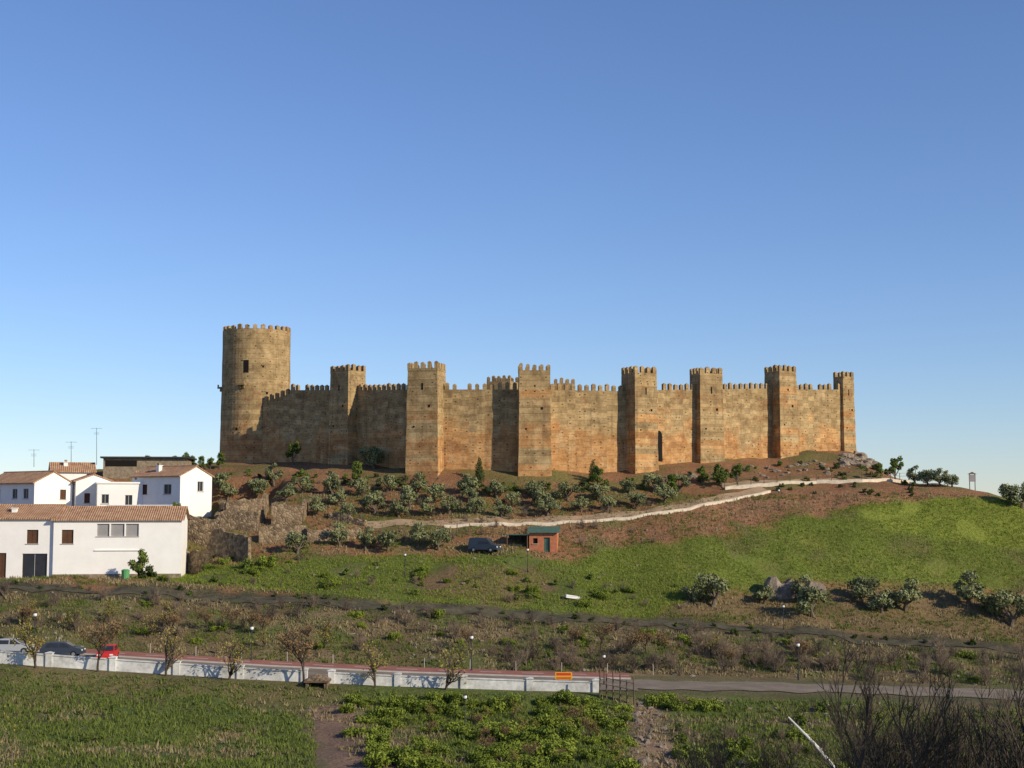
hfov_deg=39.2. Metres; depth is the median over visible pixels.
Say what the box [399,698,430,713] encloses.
bramble bush
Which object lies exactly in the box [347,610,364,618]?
bramble bush
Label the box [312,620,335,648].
young tree
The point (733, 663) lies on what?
bare shrub
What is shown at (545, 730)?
bramble bush
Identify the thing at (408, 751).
bramble bush
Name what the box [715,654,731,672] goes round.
bare shrub
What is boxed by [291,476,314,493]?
olive tree
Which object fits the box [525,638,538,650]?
bare shrub
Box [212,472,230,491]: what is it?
olive tree
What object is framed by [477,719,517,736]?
bramble bush
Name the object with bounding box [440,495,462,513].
olive tree
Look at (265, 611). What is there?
bare shrub
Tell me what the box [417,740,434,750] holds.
bramble bush
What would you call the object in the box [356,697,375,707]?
bramble bush
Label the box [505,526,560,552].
brick shed
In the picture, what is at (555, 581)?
green shrub
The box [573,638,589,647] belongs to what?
bramble bush
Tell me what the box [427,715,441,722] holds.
bramble bush
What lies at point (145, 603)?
bramble bush
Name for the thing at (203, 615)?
young tree
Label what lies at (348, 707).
bramble bush
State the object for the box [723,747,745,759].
bramble bush
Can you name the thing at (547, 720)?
bramble bush
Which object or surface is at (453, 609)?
dirt track
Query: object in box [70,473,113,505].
white terraced house
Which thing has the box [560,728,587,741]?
bramble bush
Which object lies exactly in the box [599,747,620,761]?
bramble bush
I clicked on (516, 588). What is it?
bramble bush
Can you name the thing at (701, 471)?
green tree
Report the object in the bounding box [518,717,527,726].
golden shrub
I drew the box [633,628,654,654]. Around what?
young tree
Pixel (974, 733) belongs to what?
bramble bush
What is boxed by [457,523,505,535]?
wooden fence
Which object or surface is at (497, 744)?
bramble bush
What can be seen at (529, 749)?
golden shrub
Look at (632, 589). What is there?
bramble bush
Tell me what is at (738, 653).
bare shrub
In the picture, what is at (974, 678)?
bramble bush
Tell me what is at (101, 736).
green shrub
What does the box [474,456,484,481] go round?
cypress tree
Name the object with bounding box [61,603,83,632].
young tree
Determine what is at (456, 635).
bare shrub
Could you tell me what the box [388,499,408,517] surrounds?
olive tree
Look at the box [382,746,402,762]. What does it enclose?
bramble bush
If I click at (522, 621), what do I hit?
bare shrub
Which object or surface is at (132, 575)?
stone plinth
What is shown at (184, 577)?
field grass
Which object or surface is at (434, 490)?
olive tree
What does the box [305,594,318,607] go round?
bare shrub
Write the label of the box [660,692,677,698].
bramble bush
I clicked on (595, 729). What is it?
golden shrub
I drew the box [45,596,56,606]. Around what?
bare shrub
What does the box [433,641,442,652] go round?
bare shrub
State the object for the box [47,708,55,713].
green shrub
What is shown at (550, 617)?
bare shrub
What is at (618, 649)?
bare shrub
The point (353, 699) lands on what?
bramble bush
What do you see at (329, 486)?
olive tree
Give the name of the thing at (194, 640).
bramble bush
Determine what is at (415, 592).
green shrub
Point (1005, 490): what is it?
olive tree
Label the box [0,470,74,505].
white gabled house
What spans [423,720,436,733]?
golden shrub
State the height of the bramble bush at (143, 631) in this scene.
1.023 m
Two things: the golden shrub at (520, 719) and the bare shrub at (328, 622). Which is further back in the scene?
the bare shrub at (328, 622)
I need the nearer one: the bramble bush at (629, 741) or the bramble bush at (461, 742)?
the bramble bush at (461, 742)
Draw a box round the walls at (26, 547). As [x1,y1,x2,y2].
[0,519,53,577]
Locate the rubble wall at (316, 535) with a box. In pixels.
[307,527,360,541]
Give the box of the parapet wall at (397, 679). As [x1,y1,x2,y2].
[327,669,598,692]
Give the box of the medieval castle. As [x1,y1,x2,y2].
[217,324,856,476]
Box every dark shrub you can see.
[137,564,157,578]
[176,585,184,590]
[381,604,388,610]
[395,478,401,484]
[571,613,580,618]
[730,628,738,635]
[832,462,840,468]
[967,638,976,644]
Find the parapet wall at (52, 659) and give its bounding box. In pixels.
[0,651,308,681]
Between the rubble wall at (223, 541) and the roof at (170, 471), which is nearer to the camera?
the rubble wall at (223, 541)
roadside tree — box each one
[10,619,44,667]
[76,616,126,671]
[159,626,186,675]
[216,632,252,679]
[274,626,321,683]
[359,640,391,687]
[437,639,470,689]
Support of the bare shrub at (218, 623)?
on the ground at (326, 734)
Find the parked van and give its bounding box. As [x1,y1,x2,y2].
[468,537,500,551]
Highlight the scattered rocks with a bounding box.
[10,484,1006,765]
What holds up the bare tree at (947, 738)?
on the ground at (326, 734)
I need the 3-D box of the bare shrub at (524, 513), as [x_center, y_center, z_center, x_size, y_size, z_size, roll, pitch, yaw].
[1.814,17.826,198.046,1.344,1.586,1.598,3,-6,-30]
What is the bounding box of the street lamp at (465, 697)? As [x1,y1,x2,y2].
[463,694,466,725]
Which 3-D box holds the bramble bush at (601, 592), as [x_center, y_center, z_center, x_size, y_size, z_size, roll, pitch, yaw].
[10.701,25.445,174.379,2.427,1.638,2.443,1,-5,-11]
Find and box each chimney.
[11,505,18,511]
[155,463,162,471]
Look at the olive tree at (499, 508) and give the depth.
196.34 m
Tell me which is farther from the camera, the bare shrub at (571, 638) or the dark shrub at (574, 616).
the dark shrub at (574, 616)
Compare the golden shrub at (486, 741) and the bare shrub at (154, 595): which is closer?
the golden shrub at (486, 741)
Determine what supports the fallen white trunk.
on the ground at (326, 734)
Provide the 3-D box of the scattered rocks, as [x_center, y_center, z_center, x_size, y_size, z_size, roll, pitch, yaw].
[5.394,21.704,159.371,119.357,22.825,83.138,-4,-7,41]
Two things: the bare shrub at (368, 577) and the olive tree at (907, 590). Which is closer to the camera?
the bare shrub at (368, 577)
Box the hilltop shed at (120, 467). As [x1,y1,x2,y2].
[100,456,196,478]
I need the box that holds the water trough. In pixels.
[565,594,579,598]
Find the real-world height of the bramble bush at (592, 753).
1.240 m
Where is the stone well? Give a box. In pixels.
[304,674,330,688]
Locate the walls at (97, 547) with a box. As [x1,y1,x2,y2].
[52,515,187,575]
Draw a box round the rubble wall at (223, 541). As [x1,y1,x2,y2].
[186,528,250,574]
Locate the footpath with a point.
(758, 489)
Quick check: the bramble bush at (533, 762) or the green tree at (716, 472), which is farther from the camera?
the green tree at (716, 472)
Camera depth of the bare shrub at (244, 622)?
157.87 m
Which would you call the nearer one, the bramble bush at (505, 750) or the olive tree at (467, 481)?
the bramble bush at (505, 750)
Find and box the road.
[15,651,1023,699]
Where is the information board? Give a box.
[969,472,975,489]
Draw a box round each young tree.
[16,605,33,625]
[20,599,40,622]
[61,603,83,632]
[100,599,120,624]
[141,609,162,636]
[158,600,179,629]
[160,612,181,637]
[194,608,214,631]
[219,607,243,634]
[245,610,262,626]
[253,614,271,629]
[255,628,269,647]
[300,623,313,642]
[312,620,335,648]
[460,626,477,652]
[530,638,543,658]
[565,626,586,647]
[589,620,615,650]
[621,631,645,658]
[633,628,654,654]
[653,631,672,656]
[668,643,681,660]
[706,633,720,654]
[719,647,736,666]
[786,637,811,664]
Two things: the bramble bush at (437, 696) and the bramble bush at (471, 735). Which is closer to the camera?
the bramble bush at (471, 735)
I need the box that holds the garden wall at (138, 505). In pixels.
[106,505,171,505]
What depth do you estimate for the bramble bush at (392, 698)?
129.34 m
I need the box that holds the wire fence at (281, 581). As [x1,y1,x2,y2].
[218,574,641,610]
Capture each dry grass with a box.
[0,483,1023,684]
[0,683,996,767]
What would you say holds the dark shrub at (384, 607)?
on the ground at (326, 734)
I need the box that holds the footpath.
[366,486,766,527]
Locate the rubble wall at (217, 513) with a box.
[214,509,222,518]
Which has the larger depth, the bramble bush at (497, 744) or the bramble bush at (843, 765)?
the bramble bush at (497, 744)
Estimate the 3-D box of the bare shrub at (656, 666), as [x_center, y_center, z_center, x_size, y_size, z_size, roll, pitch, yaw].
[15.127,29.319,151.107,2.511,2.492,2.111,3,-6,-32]
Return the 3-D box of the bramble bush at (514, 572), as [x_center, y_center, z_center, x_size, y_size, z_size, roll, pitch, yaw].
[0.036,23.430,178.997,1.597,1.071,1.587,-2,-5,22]
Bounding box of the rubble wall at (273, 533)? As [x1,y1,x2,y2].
[258,524,306,543]
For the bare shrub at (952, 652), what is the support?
on the ground at (326, 734)
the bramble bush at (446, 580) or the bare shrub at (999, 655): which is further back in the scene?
the bramble bush at (446, 580)
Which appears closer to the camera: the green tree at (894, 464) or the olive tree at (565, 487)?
the olive tree at (565, 487)
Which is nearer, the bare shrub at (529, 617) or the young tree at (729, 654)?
the young tree at (729, 654)
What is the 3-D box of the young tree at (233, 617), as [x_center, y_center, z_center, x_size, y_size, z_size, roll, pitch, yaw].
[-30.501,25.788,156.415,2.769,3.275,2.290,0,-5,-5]
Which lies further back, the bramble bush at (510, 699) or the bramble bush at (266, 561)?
the bramble bush at (266, 561)
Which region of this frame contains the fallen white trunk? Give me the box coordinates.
[788,717,834,767]
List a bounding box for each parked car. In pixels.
[0,638,35,651]
[39,641,85,655]
[96,644,118,657]
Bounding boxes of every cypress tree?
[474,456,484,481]
[588,460,596,482]
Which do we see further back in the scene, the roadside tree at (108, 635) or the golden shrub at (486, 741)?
the roadside tree at (108, 635)
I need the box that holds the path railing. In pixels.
[724,471,899,484]
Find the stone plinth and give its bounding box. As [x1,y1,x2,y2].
[52,574,180,577]
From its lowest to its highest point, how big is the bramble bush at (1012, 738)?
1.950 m
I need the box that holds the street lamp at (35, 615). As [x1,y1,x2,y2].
[33,612,36,643]
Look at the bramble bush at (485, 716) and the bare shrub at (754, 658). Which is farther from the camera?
the bare shrub at (754, 658)
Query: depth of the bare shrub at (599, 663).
151.06 m
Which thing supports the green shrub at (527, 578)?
on the ground at (326, 734)
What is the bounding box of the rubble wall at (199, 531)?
[187,508,258,546]
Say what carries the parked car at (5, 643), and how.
on the road
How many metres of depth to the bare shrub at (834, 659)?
152.30 m
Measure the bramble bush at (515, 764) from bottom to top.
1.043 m
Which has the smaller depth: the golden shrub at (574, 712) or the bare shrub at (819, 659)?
the golden shrub at (574, 712)
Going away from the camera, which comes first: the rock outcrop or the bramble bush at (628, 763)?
the bramble bush at (628, 763)
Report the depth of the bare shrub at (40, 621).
154.58 m
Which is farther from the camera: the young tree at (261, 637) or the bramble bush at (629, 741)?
the young tree at (261, 637)
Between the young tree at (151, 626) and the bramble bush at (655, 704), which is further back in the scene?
the young tree at (151, 626)
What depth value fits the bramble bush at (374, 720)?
121.89 m
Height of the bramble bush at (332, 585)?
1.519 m
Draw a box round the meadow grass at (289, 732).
[0,666,1023,767]
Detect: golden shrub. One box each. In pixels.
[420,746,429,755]
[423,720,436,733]
[425,703,437,715]
[471,713,482,727]
[476,734,497,748]
[477,726,490,738]
[499,725,510,733]
[506,748,520,762]
[508,701,522,719]
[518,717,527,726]
[521,741,539,755]
[554,748,568,756]
[568,706,582,724]
[575,703,587,715]
[579,716,592,732]
[583,722,596,735]
[587,720,600,735]
[607,733,625,749]
[614,749,625,762]
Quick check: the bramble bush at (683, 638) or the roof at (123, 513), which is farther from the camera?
the roof at (123, 513)
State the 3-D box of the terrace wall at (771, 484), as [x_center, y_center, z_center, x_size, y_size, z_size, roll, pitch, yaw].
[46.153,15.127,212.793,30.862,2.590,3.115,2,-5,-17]
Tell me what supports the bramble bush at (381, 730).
on the ground at (326, 734)
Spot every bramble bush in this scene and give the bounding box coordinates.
[134,627,151,634]
[140,600,152,606]
[156,574,169,580]
[190,637,202,643]
[201,563,211,570]
[209,625,226,630]
[211,564,221,568]
[216,557,231,563]
[249,565,265,575]
[257,554,277,567]
[313,641,323,648]
[320,571,332,577]
[320,579,337,588]
[324,575,342,585]
[338,702,355,712]
[340,725,364,737]
[342,692,363,704]
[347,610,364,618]
[353,714,379,724]
[353,724,391,735]
[356,621,366,627]
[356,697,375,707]
[358,729,376,736]
[362,748,390,767]
[363,732,388,746]
[364,708,381,718]
[365,717,378,724]
[365,740,390,754]
[371,705,406,718]
[375,716,386,723]
[375,733,391,744]
[378,697,397,706]
[378,717,404,728]
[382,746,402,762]
[385,693,416,706]
[387,631,400,639]
[387,745,422,765]
[396,751,425,767]
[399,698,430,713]
[403,716,416,722]
[406,755,440,767]
[410,734,427,743]
[413,565,430,572]
[413,571,427,579]
[413,738,437,753]
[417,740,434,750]
[418,725,438,733]
[419,712,435,720]
[421,754,444,767]
[422,692,447,703]
[423,744,451,756]
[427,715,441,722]
[429,699,460,714]
[430,608,445,618]
[431,719,445,723]
[434,631,444,636]
[438,761,452,767]
[441,578,452,582]
[442,720,470,732]
[444,691,463,704]
[446,726,472,737]
[454,710,468,718]
[454,739,468,747]
[461,729,486,740]
[462,698,480,709]
[468,744,502,763]
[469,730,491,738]
[472,713,489,721]
[472,747,514,759]
[476,759,497,766]
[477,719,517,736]
[479,699,503,705]
[479,706,495,715]
[482,761,509,767]
[485,703,496,710]
[489,693,522,712]
[490,742,503,748]
[493,725,515,742]
[496,759,524,767]
[499,738,521,752]
[499,750,527,761]
[502,637,515,644]
[507,568,518,575]
[511,585,520,591]
[511,724,554,744]
[516,754,549,767]
[517,740,557,758]
[524,584,540,592]
[527,592,541,599]
[528,711,555,726]
[531,733,558,744]
[532,703,562,717]
[533,696,548,702]
[536,701,551,706]
[542,721,578,739]
[544,739,577,759]
[547,751,574,765]
[549,689,580,705]
[549,735,577,748]
[552,717,573,727]
[560,705,576,711]
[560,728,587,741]
[568,717,578,725]
[571,704,592,714]
[572,695,601,704]
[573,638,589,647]
[576,599,593,606]
[576,718,591,728]
[579,747,601,760]
[580,709,610,724]
[582,735,604,745]
[590,705,602,711]
[591,587,610,599]
[599,734,620,743]
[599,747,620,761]
[600,717,629,730]
[610,703,633,712]
[610,755,640,767]
[613,735,640,746]
[615,712,634,721]
[621,586,637,593]
[638,628,657,636]
[642,693,670,708]
[653,638,668,645]
[653,695,668,707]
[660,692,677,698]
[663,697,676,706]
[667,698,684,708]
[669,745,707,759]
[670,703,687,710]
[675,634,689,642]
[678,702,696,710]
[679,695,693,702]
[689,698,718,710]
[696,698,712,705]
[700,702,725,711]
[722,735,755,751]
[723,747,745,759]
[746,755,778,767]
[780,638,793,643]
[784,726,816,740]
[791,737,803,744]
[796,745,811,753]
[833,762,854,767]
[862,710,884,720]
[956,649,978,659]
[968,675,982,682]
[972,723,992,736]
[998,709,1015,720]
[998,730,1022,748]
[1009,718,1023,730]
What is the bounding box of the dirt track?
[0,584,1023,653]
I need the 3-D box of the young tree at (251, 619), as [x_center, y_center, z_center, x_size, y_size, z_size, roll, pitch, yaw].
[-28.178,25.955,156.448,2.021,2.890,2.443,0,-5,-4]
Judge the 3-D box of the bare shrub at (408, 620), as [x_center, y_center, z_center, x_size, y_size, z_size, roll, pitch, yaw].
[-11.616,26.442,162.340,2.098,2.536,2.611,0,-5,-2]
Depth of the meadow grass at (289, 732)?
116.23 m
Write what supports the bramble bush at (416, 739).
on the ground at (326, 734)
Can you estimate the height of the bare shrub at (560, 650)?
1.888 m
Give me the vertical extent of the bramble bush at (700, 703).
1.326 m
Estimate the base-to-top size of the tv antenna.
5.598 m
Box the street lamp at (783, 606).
[782,604,784,629]
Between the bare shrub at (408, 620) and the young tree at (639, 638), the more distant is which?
the bare shrub at (408, 620)
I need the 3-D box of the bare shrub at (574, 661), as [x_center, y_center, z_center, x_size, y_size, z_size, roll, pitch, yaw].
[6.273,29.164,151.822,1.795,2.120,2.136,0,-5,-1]
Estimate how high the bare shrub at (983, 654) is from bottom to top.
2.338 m
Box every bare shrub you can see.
[0,578,13,596]
[3,613,13,624]
[31,614,44,626]
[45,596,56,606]
[50,592,62,604]
[52,607,63,622]
[66,613,84,627]
[95,581,114,600]
[135,609,144,619]
[143,586,162,603]
[145,587,163,599]
[148,594,159,606]
[171,603,188,622]
[213,617,224,625]
[237,615,247,627]
[261,606,275,618]
[266,604,279,620]
[273,595,287,608]
[291,600,305,616]
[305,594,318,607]
[321,615,337,631]
[338,598,351,610]
[351,637,368,650]
[366,575,377,585]
[393,602,408,621]
[401,608,415,626]
[418,614,429,632]
[424,603,438,618]
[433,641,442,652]
[446,621,455,632]
[448,621,462,639]
[474,613,482,624]
[486,644,495,655]
[501,592,515,602]
[501,640,514,657]
[501,651,513,661]
[507,652,523,670]
[508,619,515,628]
[512,641,529,665]
[517,616,525,624]
[519,508,528,516]
[523,611,538,624]
[524,644,544,660]
[525,626,540,642]
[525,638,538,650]
[531,662,541,670]
[546,616,553,624]
[546,654,563,670]
[550,637,566,650]
[555,644,566,655]
[556,650,565,664]
[557,651,572,666]
[562,641,582,658]
[563,651,577,666]
[566,628,581,642]
[576,657,582,665]
[577,662,584,670]
[585,644,598,658]
[592,655,610,668]
[600,651,611,664]
[605,655,619,665]
[613,614,622,631]
[613,640,625,651]
[619,655,629,670]
[621,636,631,651]
[622,652,644,673]
[642,652,654,670]
[644,649,662,669]
[648,652,663,671]
[660,646,679,664]
[662,655,677,669]
[672,664,681,675]
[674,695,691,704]
[674,723,693,739]
[676,640,682,649]
[685,627,695,639]
[690,618,701,632]
[690,631,706,646]
[692,641,705,655]
[704,631,724,651]
[709,645,727,659]
[712,638,732,657]
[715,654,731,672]
[719,720,736,738]
[727,654,738,668]
[730,647,743,665]
[738,636,756,657]
[744,648,761,666]
[758,642,776,663]
[759,633,773,651]
[761,652,770,667]
[763,651,788,672]
[764,630,775,642]
[770,644,781,662]
[776,649,788,664]
[776,728,784,739]
[789,740,804,752]
[790,648,803,661]
[797,656,812,670]
[809,645,817,654]
[813,640,827,653]
[814,653,826,665]
[814,737,832,755]
[817,652,832,670]
[825,651,836,669]
[827,651,840,670]
[842,649,855,660]
[842,661,853,672]
[861,664,877,678]
[869,670,880,681]
[873,649,885,666]
[881,648,900,666]
[913,649,932,663]
[914,666,931,683]
[917,655,933,676]
[920,647,934,659]
[923,629,948,650]
[932,646,947,661]
[934,656,952,671]
[936,641,949,658]
[938,648,950,660]
[941,663,954,676]
[943,656,963,675]
[948,641,959,657]
[973,659,991,676]
[974,700,989,710]
[977,647,987,660]
[977,666,998,685]
[982,655,990,664]
[993,644,1007,660]
[996,696,1013,707]
[1010,642,1023,661]
[1013,665,1023,681]
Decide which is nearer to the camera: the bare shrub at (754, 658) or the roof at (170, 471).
the bare shrub at (754, 658)
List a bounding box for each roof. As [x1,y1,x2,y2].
[0,504,66,518]
[48,462,96,472]
[50,506,190,520]
[129,465,214,477]
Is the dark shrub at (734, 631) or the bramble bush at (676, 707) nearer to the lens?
the bramble bush at (676, 707)
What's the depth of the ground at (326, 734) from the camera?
175.00 m
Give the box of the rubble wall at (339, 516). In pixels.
[328,512,366,526]
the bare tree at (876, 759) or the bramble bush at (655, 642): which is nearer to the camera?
the bare tree at (876, 759)
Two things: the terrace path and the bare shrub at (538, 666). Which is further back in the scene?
the terrace path
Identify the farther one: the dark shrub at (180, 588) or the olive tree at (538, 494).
the olive tree at (538, 494)
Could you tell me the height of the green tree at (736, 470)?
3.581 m
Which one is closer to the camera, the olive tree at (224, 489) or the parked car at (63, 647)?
the parked car at (63, 647)
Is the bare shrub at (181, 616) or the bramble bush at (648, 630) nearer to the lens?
the bare shrub at (181, 616)
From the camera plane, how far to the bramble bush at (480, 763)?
96.21 m
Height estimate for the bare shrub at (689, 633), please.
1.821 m
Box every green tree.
[127,548,148,575]
[197,455,204,468]
[206,457,214,469]
[216,451,224,468]
[286,441,301,464]
[351,460,362,480]
[589,466,603,484]
[666,473,677,489]
[696,465,708,483]
[712,463,728,486]
[729,463,741,483]
[873,462,883,478]
[888,456,903,478]
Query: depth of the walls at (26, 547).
179.13 m
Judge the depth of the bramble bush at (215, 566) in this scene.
180.24 m
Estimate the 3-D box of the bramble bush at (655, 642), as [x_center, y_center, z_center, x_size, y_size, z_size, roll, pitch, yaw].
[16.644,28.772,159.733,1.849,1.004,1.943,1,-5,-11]
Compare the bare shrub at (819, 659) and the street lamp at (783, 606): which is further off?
the street lamp at (783, 606)
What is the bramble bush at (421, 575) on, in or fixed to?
on the ground at (326, 734)
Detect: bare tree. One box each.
[637,741,727,767]
[646,725,783,767]
[721,730,832,767]
[781,699,940,767]
[812,627,972,767]
[831,673,967,767]
[850,712,1006,767]
[885,701,1022,767]
[891,652,1023,767]
[914,677,1023,767]
[963,632,1023,767]
[968,652,1023,767]
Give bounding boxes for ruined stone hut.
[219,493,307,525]
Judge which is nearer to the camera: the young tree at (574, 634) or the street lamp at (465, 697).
the street lamp at (465, 697)
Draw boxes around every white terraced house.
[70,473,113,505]
[95,482,143,505]
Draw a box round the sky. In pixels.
[0,0,1023,495]
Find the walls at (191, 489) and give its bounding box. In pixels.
[132,467,211,517]
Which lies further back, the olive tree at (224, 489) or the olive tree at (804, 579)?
the olive tree at (224, 489)
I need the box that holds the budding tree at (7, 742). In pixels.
[0,705,22,767]
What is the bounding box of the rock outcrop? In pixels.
[664,451,877,482]
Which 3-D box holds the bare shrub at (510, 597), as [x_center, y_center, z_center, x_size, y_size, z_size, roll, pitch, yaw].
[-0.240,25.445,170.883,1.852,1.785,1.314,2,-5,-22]
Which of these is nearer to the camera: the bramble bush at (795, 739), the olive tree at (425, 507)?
the bramble bush at (795, 739)
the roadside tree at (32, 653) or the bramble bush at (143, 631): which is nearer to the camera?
the roadside tree at (32, 653)
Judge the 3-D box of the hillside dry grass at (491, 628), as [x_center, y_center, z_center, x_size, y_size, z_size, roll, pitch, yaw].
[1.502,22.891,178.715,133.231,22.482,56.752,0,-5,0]
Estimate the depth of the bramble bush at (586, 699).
131.10 m
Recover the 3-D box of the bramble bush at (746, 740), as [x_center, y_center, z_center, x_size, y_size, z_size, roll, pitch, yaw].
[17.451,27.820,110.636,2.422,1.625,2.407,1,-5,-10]
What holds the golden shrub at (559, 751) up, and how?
on the ground at (326, 734)
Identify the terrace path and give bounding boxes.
[719,478,898,487]
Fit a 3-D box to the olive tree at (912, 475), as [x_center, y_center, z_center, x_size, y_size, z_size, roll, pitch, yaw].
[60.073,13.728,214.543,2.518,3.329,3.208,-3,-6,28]
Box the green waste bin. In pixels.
[121,569,129,578]
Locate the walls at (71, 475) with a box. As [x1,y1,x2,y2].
[57,472,90,479]
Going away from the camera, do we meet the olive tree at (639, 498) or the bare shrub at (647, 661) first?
the bare shrub at (647, 661)
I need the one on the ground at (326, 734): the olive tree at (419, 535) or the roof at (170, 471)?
the olive tree at (419, 535)
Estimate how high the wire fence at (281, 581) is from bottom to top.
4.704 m
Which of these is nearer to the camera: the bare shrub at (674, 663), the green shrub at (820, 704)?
the green shrub at (820, 704)
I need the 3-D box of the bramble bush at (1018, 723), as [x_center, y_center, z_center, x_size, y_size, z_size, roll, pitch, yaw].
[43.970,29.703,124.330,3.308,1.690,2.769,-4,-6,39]
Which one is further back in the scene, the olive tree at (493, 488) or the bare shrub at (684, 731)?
the olive tree at (493, 488)
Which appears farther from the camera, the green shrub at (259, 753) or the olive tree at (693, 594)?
the olive tree at (693, 594)
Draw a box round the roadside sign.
[555,672,571,679]
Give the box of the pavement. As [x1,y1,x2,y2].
[35,647,630,678]
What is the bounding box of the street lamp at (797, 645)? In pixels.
[796,642,799,679]
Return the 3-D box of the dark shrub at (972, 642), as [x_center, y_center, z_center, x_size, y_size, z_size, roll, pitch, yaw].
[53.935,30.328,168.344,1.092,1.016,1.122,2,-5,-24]
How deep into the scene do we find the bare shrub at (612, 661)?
151.97 m
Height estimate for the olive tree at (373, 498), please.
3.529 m
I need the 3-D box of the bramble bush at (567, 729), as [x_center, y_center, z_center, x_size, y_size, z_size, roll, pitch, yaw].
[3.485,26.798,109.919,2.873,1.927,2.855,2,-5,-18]
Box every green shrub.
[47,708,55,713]
[81,736,89,742]
[96,735,105,742]
[183,760,192,767]
[209,575,218,581]
[223,726,231,731]
[242,558,254,567]
[242,567,248,573]
[256,751,265,758]
[280,736,288,742]
[342,568,349,574]
[411,589,418,595]
[512,593,520,600]
[524,576,531,582]
[552,579,558,584]
[557,626,564,633]
[674,732,687,742]
[675,722,684,730]
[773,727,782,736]
[792,713,807,725]
[816,700,829,711]
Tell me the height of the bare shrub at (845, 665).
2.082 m
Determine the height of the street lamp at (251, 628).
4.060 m
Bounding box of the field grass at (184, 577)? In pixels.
[131,497,1023,618]
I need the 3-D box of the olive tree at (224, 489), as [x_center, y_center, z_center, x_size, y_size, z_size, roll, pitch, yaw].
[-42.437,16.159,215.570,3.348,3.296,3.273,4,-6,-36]
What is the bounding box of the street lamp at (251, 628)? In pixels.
[250,626,253,659]
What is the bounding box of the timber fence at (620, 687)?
[599,668,634,704]
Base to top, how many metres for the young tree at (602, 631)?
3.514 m
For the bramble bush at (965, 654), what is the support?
on the ground at (326, 734)
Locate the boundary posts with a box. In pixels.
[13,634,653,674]
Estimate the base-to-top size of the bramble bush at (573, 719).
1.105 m
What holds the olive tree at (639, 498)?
on the ground at (326, 734)
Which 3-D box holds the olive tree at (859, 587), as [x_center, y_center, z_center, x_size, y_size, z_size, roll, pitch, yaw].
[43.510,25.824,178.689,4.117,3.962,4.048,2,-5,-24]
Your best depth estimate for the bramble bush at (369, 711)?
123.17 m
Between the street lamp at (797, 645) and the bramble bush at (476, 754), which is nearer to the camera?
the bramble bush at (476, 754)
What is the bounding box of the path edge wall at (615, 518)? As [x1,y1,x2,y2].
[444,490,770,527]
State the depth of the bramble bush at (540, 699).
131.04 m
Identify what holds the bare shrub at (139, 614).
on the ground at (326, 734)
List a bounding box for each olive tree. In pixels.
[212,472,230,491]
[218,481,237,500]
[247,479,269,498]
[248,478,265,495]
[265,463,283,486]
[276,483,295,501]
[284,531,308,553]
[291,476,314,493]
[309,496,325,515]
[322,472,341,493]
[327,487,348,505]
[328,522,348,547]
[339,502,357,515]
[348,478,370,495]
[356,526,376,550]
[358,445,384,468]
[361,493,386,514]
[366,490,383,505]
[376,475,398,492]
[377,530,398,550]
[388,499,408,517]
[399,485,418,508]
[409,522,428,546]
[410,472,427,493]
[419,497,434,516]
[426,484,446,502]
[427,528,451,550]
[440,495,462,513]
[456,474,482,488]
[460,487,477,500]
[464,496,485,514]
[487,479,508,498]
[491,498,512,517]
[505,492,521,506]
[524,480,546,495]
[532,490,552,503]
[537,495,561,515]
[554,482,579,501]
[570,496,588,512]
[588,484,608,501]
[599,495,617,511]
[619,479,635,493]
[625,492,646,508]
[641,472,664,492]
[653,482,677,502]
[671,473,690,491]
[681,585,702,603]
[693,573,729,607]
[753,584,774,604]
[790,574,811,601]
[796,585,831,617]
[847,575,880,603]
[867,588,894,613]
[887,578,922,611]
[906,465,922,482]
[919,469,935,485]
[926,468,947,486]
[942,474,958,486]
[952,570,986,608]
[977,593,1002,616]
[990,589,1023,627]
[998,483,1020,505]
[1006,481,1023,508]
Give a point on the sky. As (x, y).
(588, 190)
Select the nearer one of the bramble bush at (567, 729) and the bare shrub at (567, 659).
the bramble bush at (567, 729)
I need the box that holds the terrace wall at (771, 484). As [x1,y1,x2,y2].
[724,478,909,489]
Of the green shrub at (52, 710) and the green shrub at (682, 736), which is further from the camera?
the green shrub at (52, 710)
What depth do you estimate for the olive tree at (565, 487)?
203.19 m
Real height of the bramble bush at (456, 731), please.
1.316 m
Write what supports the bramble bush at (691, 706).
on the ground at (326, 734)
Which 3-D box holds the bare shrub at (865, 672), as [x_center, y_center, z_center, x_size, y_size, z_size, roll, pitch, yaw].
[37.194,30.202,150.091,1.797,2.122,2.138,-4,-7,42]
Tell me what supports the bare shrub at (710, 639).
on the ground at (326, 734)
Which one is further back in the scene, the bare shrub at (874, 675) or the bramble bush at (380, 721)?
the bare shrub at (874, 675)
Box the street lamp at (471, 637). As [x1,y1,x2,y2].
[469,635,473,669]
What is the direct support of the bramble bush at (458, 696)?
on the ground at (326, 734)
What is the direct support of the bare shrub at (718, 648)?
on the ground at (326, 734)
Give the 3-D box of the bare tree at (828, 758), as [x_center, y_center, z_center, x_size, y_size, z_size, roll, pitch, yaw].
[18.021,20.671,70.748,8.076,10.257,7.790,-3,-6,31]
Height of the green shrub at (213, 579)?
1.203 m
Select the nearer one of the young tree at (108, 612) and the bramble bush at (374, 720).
the bramble bush at (374, 720)
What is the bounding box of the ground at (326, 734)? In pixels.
[0,450,1023,767]

